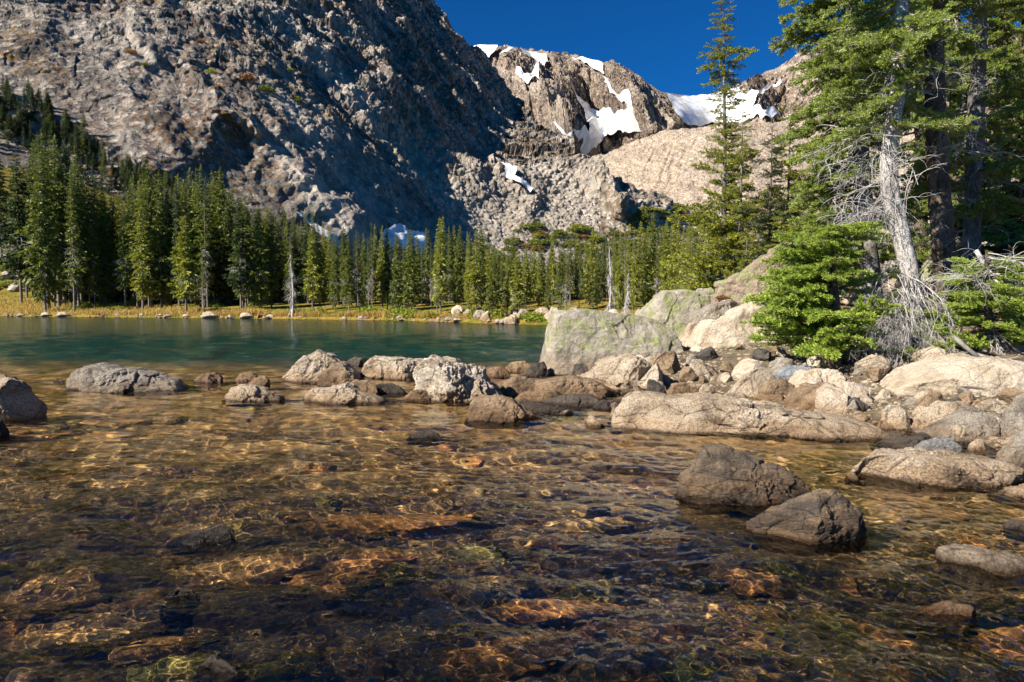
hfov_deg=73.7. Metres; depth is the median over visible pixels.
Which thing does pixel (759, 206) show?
spruce tree
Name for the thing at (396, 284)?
spruce tree
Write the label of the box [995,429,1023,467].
boulder
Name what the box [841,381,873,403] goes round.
boulder
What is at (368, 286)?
spruce tree
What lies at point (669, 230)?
shrub
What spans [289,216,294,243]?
spruce tree
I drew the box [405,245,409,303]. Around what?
spruce tree
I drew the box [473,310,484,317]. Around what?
shore stone
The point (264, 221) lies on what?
spruce tree
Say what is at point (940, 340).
boulder
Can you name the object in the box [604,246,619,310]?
dead tree
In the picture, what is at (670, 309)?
boulder
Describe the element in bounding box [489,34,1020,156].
peak
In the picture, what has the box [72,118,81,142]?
spruce tree
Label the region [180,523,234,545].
boulder
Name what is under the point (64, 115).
spruce tree
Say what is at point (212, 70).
shrub
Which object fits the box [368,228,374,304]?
spruce tree
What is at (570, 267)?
spruce tree
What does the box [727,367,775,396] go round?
boulder
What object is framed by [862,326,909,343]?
shrub
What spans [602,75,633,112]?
snowfield
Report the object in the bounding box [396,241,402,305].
spruce tree
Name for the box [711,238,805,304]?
boulder
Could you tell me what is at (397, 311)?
shrub
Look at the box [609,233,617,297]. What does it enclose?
spruce tree
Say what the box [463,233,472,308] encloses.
spruce tree
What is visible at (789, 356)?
stone
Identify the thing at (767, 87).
snowfield
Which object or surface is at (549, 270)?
spruce tree
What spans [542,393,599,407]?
boulder
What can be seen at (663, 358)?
boulder
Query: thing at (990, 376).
boulder
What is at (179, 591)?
boulder
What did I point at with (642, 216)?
shrub
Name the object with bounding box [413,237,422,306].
spruce tree
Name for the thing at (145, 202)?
spruce tree
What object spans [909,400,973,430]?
boulder
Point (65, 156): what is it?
spruce tree
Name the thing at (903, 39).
fir tree
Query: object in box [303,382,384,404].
boulder
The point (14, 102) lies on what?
spruce tree
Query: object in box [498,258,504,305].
spruce tree
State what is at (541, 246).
shrub
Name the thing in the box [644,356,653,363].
stone
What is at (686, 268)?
spruce tree
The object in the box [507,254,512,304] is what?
spruce tree
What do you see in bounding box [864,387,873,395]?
stone
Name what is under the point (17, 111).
spruce tree
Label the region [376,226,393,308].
spruce tree
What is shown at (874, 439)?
stone
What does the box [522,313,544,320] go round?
shrub
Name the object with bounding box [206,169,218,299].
spruce tree
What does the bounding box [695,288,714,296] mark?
boulder
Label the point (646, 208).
shrub
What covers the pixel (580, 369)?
boulder
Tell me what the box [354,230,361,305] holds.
spruce tree
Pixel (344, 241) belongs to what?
spruce tree
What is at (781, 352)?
stone
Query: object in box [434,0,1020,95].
sky
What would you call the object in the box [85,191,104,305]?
spruce tree
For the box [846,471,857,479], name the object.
stone
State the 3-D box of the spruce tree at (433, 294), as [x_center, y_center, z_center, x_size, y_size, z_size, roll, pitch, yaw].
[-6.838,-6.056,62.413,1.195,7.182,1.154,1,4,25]
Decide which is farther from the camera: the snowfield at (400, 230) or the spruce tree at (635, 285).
the snowfield at (400, 230)
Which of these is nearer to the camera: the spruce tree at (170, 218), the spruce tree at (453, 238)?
the spruce tree at (453, 238)
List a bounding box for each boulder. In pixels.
[0,271,10,278]
[0,375,47,420]
[0,419,9,436]
[7,282,24,291]
[41,312,50,316]
[57,312,69,316]
[66,362,188,393]
[166,587,196,596]
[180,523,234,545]
[194,372,222,382]
[197,654,240,672]
[201,311,218,317]
[224,384,284,401]
[235,372,257,381]
[239,312,253,318]
[248,375,269,387]
[282,349,360,382]
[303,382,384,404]
[318,365,355,386]
[347,357,365,366]
[351,379,378,394]
[360,355,423,380]
[375,383,404,393]
[404,389,430,402]
[408,430,441,437]
[413,354,502,402]
[442,356,463,362]
[467,395,541,423]
[486,366,509,378]
[499,374,535,397]
[505,361,530,372]
[514,390,561,401]
[520,401,570,413]
[523,361,548,377]
[535,375,617,396]
[540,308,683,375]
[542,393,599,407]
[571,363,588,375]
[580,353,663,390]
[593,399,620,408]
[611,391,892,441]
[635,289,710,337]
[646,379,666,393]
[652,350,679,373]
[667,382,693,393]
[675,443,811,505]
[679,321,698,346]
[680,299,739,324]
[683,301,791,349]
[689,359,717,380]
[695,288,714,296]
[699,384,715,393]
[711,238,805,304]
[724,392,746,398]
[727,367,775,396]
[746,488,866,543]
[753,394,784,401]
[758,379,794,396]
[776,365,811,379]
[784,382,835,409]
[788,368,847,387]
[825,300,850,309]
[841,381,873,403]
[846,397,872,413]
[846,400,861,413]
[850,447,1023,488]
[865,367,882,381]
[874,435,928,449]
[877,420,895,429]
[879,353,1023,396]
[881,404,911,430]
[882,278,902,293]
[884,354,893,363]
[901,397,916,407]
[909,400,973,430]
[911,405,925,415]
[913,394,939,406]
[914,391,926,398]
[914,437,963,453]
[915,599,975,616]
[919,236,989,281]
[922,407,1002,441]
[927,390,943,400]
[931,337,947,346]
[935,543,1023,575]
[945,397,959,400]
[951,424,966,438]
[958,392,974,402]
[994,243,1017,256]
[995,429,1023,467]
[998,483,1023,499]
[1001,393,1023,437]
[1003,520,1023,530]
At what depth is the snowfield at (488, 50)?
1984.51 m
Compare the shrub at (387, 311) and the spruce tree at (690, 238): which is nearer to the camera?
the spruce tree at (690, 238)
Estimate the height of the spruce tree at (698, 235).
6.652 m
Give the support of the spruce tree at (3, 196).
on the shore ground at (446, 307)
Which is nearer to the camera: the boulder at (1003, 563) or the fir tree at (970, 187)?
the boulder at (1003, 563)
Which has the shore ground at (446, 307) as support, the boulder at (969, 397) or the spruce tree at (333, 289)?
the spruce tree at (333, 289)
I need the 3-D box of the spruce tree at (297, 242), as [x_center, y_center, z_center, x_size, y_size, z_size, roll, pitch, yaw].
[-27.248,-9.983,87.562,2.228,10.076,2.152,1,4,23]
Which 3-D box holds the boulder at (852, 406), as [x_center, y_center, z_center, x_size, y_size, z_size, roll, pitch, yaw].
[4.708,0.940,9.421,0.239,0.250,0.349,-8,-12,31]
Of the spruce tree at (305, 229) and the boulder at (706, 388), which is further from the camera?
the spruce tree at (305, 229)
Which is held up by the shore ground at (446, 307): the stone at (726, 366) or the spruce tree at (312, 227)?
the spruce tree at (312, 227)
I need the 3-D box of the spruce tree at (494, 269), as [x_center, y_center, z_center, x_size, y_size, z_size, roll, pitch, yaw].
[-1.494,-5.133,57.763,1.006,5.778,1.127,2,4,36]
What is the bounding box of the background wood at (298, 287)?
[0,70,859,305]
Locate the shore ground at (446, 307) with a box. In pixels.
[0,168,842,324]
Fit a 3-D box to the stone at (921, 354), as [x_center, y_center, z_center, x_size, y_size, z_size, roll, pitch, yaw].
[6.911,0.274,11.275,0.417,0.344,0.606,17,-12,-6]
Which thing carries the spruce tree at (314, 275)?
on the shore ground at (446, 307)
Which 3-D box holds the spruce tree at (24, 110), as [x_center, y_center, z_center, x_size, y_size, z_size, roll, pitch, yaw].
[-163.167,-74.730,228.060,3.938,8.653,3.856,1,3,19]
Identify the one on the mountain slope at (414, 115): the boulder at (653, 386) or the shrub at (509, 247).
the shrub at (509, 247)
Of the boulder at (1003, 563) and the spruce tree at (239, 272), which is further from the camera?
the spruce tree at (239, 272)
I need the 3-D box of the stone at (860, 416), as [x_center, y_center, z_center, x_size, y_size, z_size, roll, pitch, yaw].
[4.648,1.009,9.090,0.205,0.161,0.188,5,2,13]
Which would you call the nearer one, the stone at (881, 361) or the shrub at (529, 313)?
the stone at (881, 361)
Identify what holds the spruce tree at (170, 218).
on the shore ground at (446, 307)
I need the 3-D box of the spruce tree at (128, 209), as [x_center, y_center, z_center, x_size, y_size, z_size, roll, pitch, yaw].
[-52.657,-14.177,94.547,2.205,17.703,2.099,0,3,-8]
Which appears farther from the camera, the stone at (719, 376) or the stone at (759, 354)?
the stone at (759, 354)
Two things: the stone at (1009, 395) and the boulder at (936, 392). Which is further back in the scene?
the boulder at (936, 392)
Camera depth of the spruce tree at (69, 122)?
230.23 m
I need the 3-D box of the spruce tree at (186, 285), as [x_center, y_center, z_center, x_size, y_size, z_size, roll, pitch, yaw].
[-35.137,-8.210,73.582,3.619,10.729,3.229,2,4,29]
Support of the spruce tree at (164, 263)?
on the shore ground at (446, 307)
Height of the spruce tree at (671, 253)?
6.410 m
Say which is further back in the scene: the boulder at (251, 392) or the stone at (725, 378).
the stone at (725, 378)
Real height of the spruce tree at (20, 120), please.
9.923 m
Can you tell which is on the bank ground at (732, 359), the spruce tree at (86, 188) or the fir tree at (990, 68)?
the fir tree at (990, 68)
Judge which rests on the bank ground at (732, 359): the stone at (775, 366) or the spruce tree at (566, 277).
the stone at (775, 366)
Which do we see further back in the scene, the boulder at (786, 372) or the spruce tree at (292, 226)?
the spruce tree at (292, 226)
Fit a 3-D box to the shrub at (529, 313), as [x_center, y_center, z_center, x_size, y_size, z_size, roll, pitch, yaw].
[1.464,-1.966,51.875,2.526,0.725,2.757,1,3,21]
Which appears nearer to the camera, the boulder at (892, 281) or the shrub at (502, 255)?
the boulder at (892, 281)
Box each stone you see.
[451,305,462,313]
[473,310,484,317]
[480,312,493,321]
[504,316,516,323]
[517,309,528,314]
[535,307,548,313]
[550,307,558,312]
[559,410,572,414]
[586,415,600,427]
[594,392,605,399]
[608,309,617,312]
[609,405,617,418]
[632,379,641,390]
[637,362,663,390]
[641,370,670,383]
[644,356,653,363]
[665,362,673,373]
[679,366,696,381]
[685,354,698,366]
[690,346,701,351]
[696,346,718,360]
[698,375,707,383]
[717,372,730,381]
[719,361,733,372]
[720,374,730,382]
[731,358,754,380]
[735,343,743,349]
[751,348,770,360]
[752,361,767,369]
[768,357,795,375]
[771,346,778,353]
[776,347,786,357]
[784,354,792,358]
[807,356,821,366]
[814,382,849,414]
[816,356,841,368]
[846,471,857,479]
[848,292,860,307]
[853,369,860,375]
[853,411,868,421]
[854,353,890,375]
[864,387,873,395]
[868,437,878,441]
[873,389,890,399]
[900,475,917,484]
[910,432,929,437]
[912,346,947,361]
[956,385,973,393]
[967,439,985,451]
[971,399,980,405]
[977,399,1000,408]
[996,387,1020,402]
[997,337,1012,349]
[1012,358,1023,361]
[1014,344,1023,351]
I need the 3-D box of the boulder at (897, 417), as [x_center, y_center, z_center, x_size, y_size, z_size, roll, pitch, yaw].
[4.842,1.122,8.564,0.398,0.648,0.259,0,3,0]
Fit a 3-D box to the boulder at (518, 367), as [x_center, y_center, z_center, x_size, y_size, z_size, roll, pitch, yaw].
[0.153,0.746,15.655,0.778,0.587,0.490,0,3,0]
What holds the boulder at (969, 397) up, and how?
on the bank ground at (732, 359)
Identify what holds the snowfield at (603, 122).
on the peak
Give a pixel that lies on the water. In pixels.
(372, 542)
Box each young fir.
[740,220,932,361]
[906,243,1023,354]
[991,254,1023,320]
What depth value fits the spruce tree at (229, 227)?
83.57 m
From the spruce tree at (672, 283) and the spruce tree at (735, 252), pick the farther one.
the spruce tree at (672, 283)
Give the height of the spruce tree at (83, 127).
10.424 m
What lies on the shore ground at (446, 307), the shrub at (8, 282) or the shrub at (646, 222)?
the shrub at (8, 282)
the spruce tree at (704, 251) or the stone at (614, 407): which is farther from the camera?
the spruce tree at (704, 251)
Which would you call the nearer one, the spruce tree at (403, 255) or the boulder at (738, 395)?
the boulder at (738, 395)
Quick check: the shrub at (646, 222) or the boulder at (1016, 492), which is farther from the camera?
the shrub at (646, 222)
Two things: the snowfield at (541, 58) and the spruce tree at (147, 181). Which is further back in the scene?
the snowfield at (541, 58)
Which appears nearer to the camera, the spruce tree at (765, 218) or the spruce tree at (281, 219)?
the spruce tree at (765, 218)
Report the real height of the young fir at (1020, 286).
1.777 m
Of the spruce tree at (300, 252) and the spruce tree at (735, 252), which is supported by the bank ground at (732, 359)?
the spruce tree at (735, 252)
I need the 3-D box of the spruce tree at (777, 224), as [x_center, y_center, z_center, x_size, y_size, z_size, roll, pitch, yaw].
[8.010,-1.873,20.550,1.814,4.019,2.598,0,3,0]
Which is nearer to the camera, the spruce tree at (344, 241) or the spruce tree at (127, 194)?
the spruce tree at (344, 241)
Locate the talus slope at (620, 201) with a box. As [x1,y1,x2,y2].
[598,163,991,280]
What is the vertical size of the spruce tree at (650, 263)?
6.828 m
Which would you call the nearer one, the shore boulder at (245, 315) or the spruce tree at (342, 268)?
the shore boulder at (245, 315)
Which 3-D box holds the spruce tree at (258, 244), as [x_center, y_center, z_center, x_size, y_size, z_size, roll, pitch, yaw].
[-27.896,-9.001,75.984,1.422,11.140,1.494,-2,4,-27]
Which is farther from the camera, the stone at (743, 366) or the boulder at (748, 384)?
the stone at (743, 366)
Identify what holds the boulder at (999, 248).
on the bank ground at (732, 359)
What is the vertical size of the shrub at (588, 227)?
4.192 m
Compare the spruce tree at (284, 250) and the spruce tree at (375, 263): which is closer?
the spruce tree at (375, 263)
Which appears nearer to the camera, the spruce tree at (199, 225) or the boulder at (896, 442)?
the boulder at (896, 442)
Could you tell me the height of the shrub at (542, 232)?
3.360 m
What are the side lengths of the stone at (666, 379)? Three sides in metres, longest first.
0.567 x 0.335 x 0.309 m
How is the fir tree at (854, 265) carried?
on the bank ground at (732, 359)
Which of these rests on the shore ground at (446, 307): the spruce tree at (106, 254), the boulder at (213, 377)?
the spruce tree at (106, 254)
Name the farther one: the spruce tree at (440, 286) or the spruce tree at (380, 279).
the spruce tree at (380, 279)
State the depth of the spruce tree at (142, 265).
78.87 m
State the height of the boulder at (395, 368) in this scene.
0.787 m
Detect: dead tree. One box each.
[287,255,300,316]
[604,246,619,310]
[622,274,630,312]
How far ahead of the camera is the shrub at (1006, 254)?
14.87 m
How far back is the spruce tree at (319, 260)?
77.98 m
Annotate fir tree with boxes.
[768,0,934,303]
[801,0,981,368]
[801,165,881,291]
[846,0,1002,279]
[863,0,1023,300]
[876,0,1023,276]
[899,0,1023,274]
[928,8,1021,254]
[949,5,1023,255]
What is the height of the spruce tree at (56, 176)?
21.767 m
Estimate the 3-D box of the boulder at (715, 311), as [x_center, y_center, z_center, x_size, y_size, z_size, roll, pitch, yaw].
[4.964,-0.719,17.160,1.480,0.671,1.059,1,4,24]
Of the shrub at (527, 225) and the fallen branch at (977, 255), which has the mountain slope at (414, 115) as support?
the shrub at (527, 225)
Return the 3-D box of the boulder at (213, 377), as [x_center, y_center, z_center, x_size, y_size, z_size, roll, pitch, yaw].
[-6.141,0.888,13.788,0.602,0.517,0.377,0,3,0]
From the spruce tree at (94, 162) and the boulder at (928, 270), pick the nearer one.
the boulder at (928, 270)
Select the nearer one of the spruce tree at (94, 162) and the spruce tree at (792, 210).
the spruce tree at (792, 210)
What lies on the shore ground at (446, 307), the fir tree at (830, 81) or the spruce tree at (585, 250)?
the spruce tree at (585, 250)
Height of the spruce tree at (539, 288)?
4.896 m
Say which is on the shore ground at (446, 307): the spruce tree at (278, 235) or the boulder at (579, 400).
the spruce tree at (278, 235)
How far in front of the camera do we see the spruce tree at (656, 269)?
50.78 m
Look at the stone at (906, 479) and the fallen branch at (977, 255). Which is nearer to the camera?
the stone at (906, 479)
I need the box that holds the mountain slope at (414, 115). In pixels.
[0,0,604,282]
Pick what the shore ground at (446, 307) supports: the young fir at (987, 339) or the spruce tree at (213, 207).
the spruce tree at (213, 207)
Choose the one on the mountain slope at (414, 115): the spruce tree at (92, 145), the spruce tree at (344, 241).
the spruce tree at (92, 145)
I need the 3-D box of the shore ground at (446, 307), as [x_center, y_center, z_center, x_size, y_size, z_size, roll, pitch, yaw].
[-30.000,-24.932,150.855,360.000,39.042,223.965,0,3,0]
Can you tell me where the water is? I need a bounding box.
[0,316,1023,681]
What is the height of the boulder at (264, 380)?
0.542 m
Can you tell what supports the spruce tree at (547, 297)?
on the shore ground at (446, 307)
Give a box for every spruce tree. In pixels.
[0,94,7,109]
[0,104,7,132]
[0,111,16,142]
[0,150,33,303]
[0,156,14,256]
[2,79,11,102]
[9,162,29,296]
[11,94,17,111]
[11,115,21,138]
[14,129,68,308]
[15,105,24,123]
[16,109,29,136]
[20,151,66,310]
[21,155,37,292]
[22,105,28,126]
[25,139,37,182]
[28,88,37,106]
[32,134,75,306]
[35,89,42,103]
[39,118,50,139]
[40,93,54,117]
[42,93,55,117]
[42,115,57,135]
[45,123,59,147]
[45,148,65,306]
[48,136,64,228]
[58,139,70,203]
[59,125,68,141]
[60,108,68,128]
[60,161,93,307]
[61,137,69,180]
[61,172,88,311]
[62,118,70,143]
[62,150,92,302]
[65,114,73,133]
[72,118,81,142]
[77,112,88,138]
[78,134,87,162]
[79,136,88,161]
[82,170,93,301]
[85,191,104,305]
[89,191,101,300]
[90,135,95,153]
[90,154,98,168]
[91,186,119,303]
[94,191,116,303]
[98,152,108,174]
[105,135,109,160]
[106,200,114,298]
[110,192,129,302]
[112,194,131,307]
[116,151,119,173]
[118,172,139,307]
[119,163,164,306]
[121,154,133,179]
[122,187,131,300]
[126,178,134,299]
[128,181,157,308]
[134,187,156,308]
[135,168,141,187]
[139,164,148,186]
[139,175,150,302]
[145,171,174,306]
[154,178,165,300]
[162,192,177,306]
[163,171,169,194]
[163,174,172,196]
[166,187,171,222]
[167,215,199,310]
[170,179,193,297]
[170,181,191,306]
[172,174,183,224]
[182,167,199,303]
[186,164,216,307]
[186,179,201,303]
[193,167,199,303]
[199,168,236,303]
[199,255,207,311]
[200,179,214,307]
[205,175,219,301]
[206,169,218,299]
[216,192,236,304]
[221,197,250,307]
[227,183,236,231]
[227,195,256,307]
[229,198,249,305]
[248,206,274,307]
[248,211,257,306]
[255,210,267,307]
[257,208,277,304]
[263,207,282,307]
[272,212,280,230]
[275,216,286,297]
[279,216,289,303]
[280,208,286,302]
[280,209,286,231]
[280,210,289,231]
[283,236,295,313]
[287,229,297,294]
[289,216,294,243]
[294,224,302,293]
[297,223,304,300]
[298,211,308,296]
[302,229,324,307]
[305,210,319,305]
[314,232,326,305]
[320,222,327,303]
[322,226,332,304]
[325,239,339,309]
[328,234,340,310]
[337,226,354,305]
[338,239,347,303]
[339,234,356,310]
[351,229,361,306]
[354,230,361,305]
[357,231,370,307]
[365,240,372,307]
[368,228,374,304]
[369,224,379,302]
[374,226,388,307]
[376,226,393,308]
[389,233,404,308]
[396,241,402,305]
[400,240,406,307]
[401,228,421,309]
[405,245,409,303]
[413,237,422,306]
[420,245,423,302]
[423,227,431,305]
[428,243,433,305]
[431,216,452,311]
[431,235,442,311]
[438,216,448,303]
[445,229,455,303]
[447,226,457,302]
[451,234,463,304]
[452,226,465,303]
[462,241,472,308]
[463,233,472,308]
[466,228,483,309]
[473,225,488,309]
[480,233,488,301]
[481,250,504,311]
[482,243,492,300]
[490,246,499,304]
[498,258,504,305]
[502,251,510,312]
[503,236,521,304]
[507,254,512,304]
[508,250,528,313]
[518,245,532,307]
[521,250,531,307]
[528,237,537,302]
[534,240,546,304]
[536,253,542,307]
[544,258,552,309]
[545,241,556,300]
[548,234,556,301]
[553,243,565,309]
[561,247,571,309]
[562,249,567,297]
[564,237,575,304]
[572,234,582,286]
[575,241,585,307]
[580,241,589,300]
[583,225,600,307]
[585,249,593,305]
[590,250,601,309]
[598,246,606,304]
[605,238,609,301]
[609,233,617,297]
[611,246,622,308]
[613,227,625,312]
[623,223,627,302]
[624,227,632,306]
[629,235,640,312]
[634,221,645,301]
[636,234,654,305]
[642,228,654,300]
[647,211,658,297]
[652,226,666,295]
[652,234,660,293]
[657,219,671,291]
[659,0,790,290]
[666,229,683,289]
[668,232,674,289]
[669,211,682,276]
[674,215,718,289]
[678,233,704,288]
[680,229,684,276]
[683,226,694,280]
[684,223,696,269]
[692,231,703,285]
[697,111,762,288]
[697,227,705,277]
[704,252,715,278]
[719,231,763,276]
[733,126,820,273]
[736,186,773,262]
[744,104,816,247]
[748,210,789,264]
[778,175,848,286]
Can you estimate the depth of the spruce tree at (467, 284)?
60.49 m
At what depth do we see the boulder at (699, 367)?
12.24 m
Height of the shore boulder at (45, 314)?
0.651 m
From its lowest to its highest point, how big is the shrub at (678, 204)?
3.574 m
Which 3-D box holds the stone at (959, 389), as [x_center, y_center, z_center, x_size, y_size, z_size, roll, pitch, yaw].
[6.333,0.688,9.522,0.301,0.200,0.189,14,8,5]
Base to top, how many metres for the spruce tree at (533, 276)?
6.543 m
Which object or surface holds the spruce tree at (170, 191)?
on the shore ground at (446, 307)
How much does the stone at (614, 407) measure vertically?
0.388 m
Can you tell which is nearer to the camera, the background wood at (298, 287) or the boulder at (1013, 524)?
the boulder at (1013, 524)
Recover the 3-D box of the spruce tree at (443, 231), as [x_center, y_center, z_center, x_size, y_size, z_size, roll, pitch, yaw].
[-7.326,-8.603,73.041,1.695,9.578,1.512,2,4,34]
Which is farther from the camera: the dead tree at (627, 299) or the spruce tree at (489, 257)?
the spruce tree at (489, 257)
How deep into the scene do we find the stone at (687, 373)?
12.16 m
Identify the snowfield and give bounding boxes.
[297,212,340,246]
[379,223,428,252]
[475,45,497,56]
[501,46,515,52]
[502,162,532,191]
[516,63,538,83]
[520,48,547,64]
[553,84,641,154]
[572,56,603,73]
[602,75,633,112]
[667,87,791,125]
[760,79,780,93]
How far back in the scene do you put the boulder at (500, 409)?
9.21 m
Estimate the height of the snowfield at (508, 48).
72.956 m
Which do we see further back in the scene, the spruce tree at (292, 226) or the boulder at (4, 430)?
the spruce tree at (292, 226)
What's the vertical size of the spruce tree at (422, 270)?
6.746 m
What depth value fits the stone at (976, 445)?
7.42 m
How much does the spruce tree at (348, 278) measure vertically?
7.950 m
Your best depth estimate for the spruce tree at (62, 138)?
227.91 m
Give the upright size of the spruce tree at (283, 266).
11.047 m
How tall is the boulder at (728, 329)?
2.318 m
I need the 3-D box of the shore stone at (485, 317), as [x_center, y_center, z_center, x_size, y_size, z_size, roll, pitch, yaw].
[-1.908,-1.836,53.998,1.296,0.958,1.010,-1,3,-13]
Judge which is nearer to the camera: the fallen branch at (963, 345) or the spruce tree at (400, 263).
the fallen branch at (963, 345)
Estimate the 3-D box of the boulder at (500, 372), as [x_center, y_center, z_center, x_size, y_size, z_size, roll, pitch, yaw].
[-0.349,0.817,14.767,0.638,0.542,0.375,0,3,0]
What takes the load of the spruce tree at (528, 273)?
on the shore ground at (446, 307)
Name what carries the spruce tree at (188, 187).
on the shore ground at (446, 307)
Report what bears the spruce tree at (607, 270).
on the shore ground at (446, 307)
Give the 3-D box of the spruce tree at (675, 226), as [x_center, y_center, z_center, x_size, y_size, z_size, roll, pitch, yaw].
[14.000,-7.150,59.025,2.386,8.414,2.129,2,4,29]
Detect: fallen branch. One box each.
[945,335,995,358]
[974,249,1015,299]
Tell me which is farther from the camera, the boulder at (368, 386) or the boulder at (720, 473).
the boulder at (368, 386)
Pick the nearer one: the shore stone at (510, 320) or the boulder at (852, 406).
the boulder at (852, 406)
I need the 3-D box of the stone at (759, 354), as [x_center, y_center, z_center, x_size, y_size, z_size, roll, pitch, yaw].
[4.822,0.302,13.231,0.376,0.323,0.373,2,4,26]
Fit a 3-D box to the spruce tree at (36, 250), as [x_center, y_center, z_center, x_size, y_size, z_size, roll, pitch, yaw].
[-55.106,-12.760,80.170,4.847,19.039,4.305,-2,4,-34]
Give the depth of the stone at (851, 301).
16.72 m
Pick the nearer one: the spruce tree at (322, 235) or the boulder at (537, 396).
the boulder at (537, 396)
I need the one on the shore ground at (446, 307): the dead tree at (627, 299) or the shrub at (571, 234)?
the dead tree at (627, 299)
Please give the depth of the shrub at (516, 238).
383.65 m
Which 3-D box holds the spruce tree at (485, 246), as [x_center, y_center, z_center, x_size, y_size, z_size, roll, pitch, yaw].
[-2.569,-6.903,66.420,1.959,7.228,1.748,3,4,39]
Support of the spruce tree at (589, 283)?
on the shore ground at (446, 307)
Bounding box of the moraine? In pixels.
[602,118,1018,221]
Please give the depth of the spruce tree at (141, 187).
90.36 m
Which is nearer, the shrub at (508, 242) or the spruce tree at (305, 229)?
the spruce tree at (305, 229)
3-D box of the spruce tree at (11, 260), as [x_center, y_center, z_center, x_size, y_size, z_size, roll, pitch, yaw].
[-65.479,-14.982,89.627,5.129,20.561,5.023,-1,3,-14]
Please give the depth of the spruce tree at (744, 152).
25.65 m
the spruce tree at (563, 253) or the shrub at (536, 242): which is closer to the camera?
the spruce tree at (563, 253)
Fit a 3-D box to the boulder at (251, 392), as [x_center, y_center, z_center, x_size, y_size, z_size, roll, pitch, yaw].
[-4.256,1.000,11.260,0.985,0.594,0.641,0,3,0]
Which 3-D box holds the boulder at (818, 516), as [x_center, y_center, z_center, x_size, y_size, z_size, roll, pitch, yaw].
[2.048,1.344,4.802,0.834,0.663,0.554,0,3,0]
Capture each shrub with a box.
[0,280,17,285]
[80,303,94,309]
[123,48,137,53]
[130,300,141,305]
[137,62,149,66]
[199,299,218,306]
[206,68,217,72]
[209,303,224,306]
[238,72,255,81]
[247,300,257,305]
[258,83,275,92]
[292,96,303,101]
[305,306,327,312]
[363,305,376,311]
[383,307,401,315]
[390,307,404,315]
[400,308,420,317]
[421,312,442,316]
[467,308,476,317]
[489,307,507,317]
[494,253,506,257]
[502,245,517,250]
[504,236,521,241]
[504,239,519,244]
[514,311,544,318]
[519,223,536,228]
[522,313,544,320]
[525,239,541,244]
[528,245,545,249]
[531,232,545,237]
[532,223,545,227]
[532,230,547,234]
[543,237,559,242]
[551,228,567,233]
[564,232,579,236]
[567,225,581,230]
[569,228,587,231]
[575,242,593,247]
[577,234,590,237]
[580,224,593,230]
[587,235,603,240]
[600,241,618,245]
[605,229,619,234]
[627,216,644,220]
[631,212,649,216]
[636,214,652,218]
[637,206,653,210]
[639,220,651,224]
[646,207,659,211]
[656,227,671,232]
[672,203,683,207]
[716,295,731,298]
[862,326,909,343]
[874,290,930,305]
[908,337,929,346]
[925,295,971,313]
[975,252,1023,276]
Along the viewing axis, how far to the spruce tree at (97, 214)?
89.02 m
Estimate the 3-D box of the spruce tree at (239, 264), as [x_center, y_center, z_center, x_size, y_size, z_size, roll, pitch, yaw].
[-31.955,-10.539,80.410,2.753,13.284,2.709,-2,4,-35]
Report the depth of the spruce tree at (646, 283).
54.69 m
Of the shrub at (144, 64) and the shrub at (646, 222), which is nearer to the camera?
the shrub at (144, 64)
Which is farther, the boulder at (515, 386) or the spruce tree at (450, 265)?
the spruce tree at (450, 265)
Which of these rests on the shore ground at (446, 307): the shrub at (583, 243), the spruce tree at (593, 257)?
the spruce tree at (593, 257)
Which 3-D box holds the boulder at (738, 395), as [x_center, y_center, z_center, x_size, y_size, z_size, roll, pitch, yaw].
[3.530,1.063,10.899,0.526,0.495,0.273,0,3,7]
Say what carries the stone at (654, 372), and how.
on the bank ground at (732, 359)
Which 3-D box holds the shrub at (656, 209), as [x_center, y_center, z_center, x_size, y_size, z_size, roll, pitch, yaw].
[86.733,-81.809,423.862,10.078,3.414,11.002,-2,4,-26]
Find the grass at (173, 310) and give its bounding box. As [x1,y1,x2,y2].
[0,289,479,319]
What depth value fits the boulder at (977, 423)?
7.88 m
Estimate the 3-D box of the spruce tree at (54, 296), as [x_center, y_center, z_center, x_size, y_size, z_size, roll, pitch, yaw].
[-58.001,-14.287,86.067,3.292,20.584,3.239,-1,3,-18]
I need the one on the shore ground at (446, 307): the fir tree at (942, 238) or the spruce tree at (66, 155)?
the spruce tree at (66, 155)
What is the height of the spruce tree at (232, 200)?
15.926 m
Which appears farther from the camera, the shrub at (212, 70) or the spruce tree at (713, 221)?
the shrub at (212, 70)
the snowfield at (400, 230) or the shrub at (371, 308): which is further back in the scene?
the snowfield at (400, 230)
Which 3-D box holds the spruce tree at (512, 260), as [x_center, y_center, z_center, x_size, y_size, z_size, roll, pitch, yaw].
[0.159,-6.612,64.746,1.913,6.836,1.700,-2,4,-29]
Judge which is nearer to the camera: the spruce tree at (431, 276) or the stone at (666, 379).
the stone at (666, 379)
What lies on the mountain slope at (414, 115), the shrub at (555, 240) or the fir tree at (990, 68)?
the shrub at (555, 240)
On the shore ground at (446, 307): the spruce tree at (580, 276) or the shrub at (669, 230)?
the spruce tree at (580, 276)
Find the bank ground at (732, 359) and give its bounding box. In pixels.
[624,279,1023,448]
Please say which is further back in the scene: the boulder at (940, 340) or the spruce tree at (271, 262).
the spruce tree at (271, 262)
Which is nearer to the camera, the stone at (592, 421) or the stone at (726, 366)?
the stone at (592, 421)
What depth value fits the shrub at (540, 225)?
400.51 m

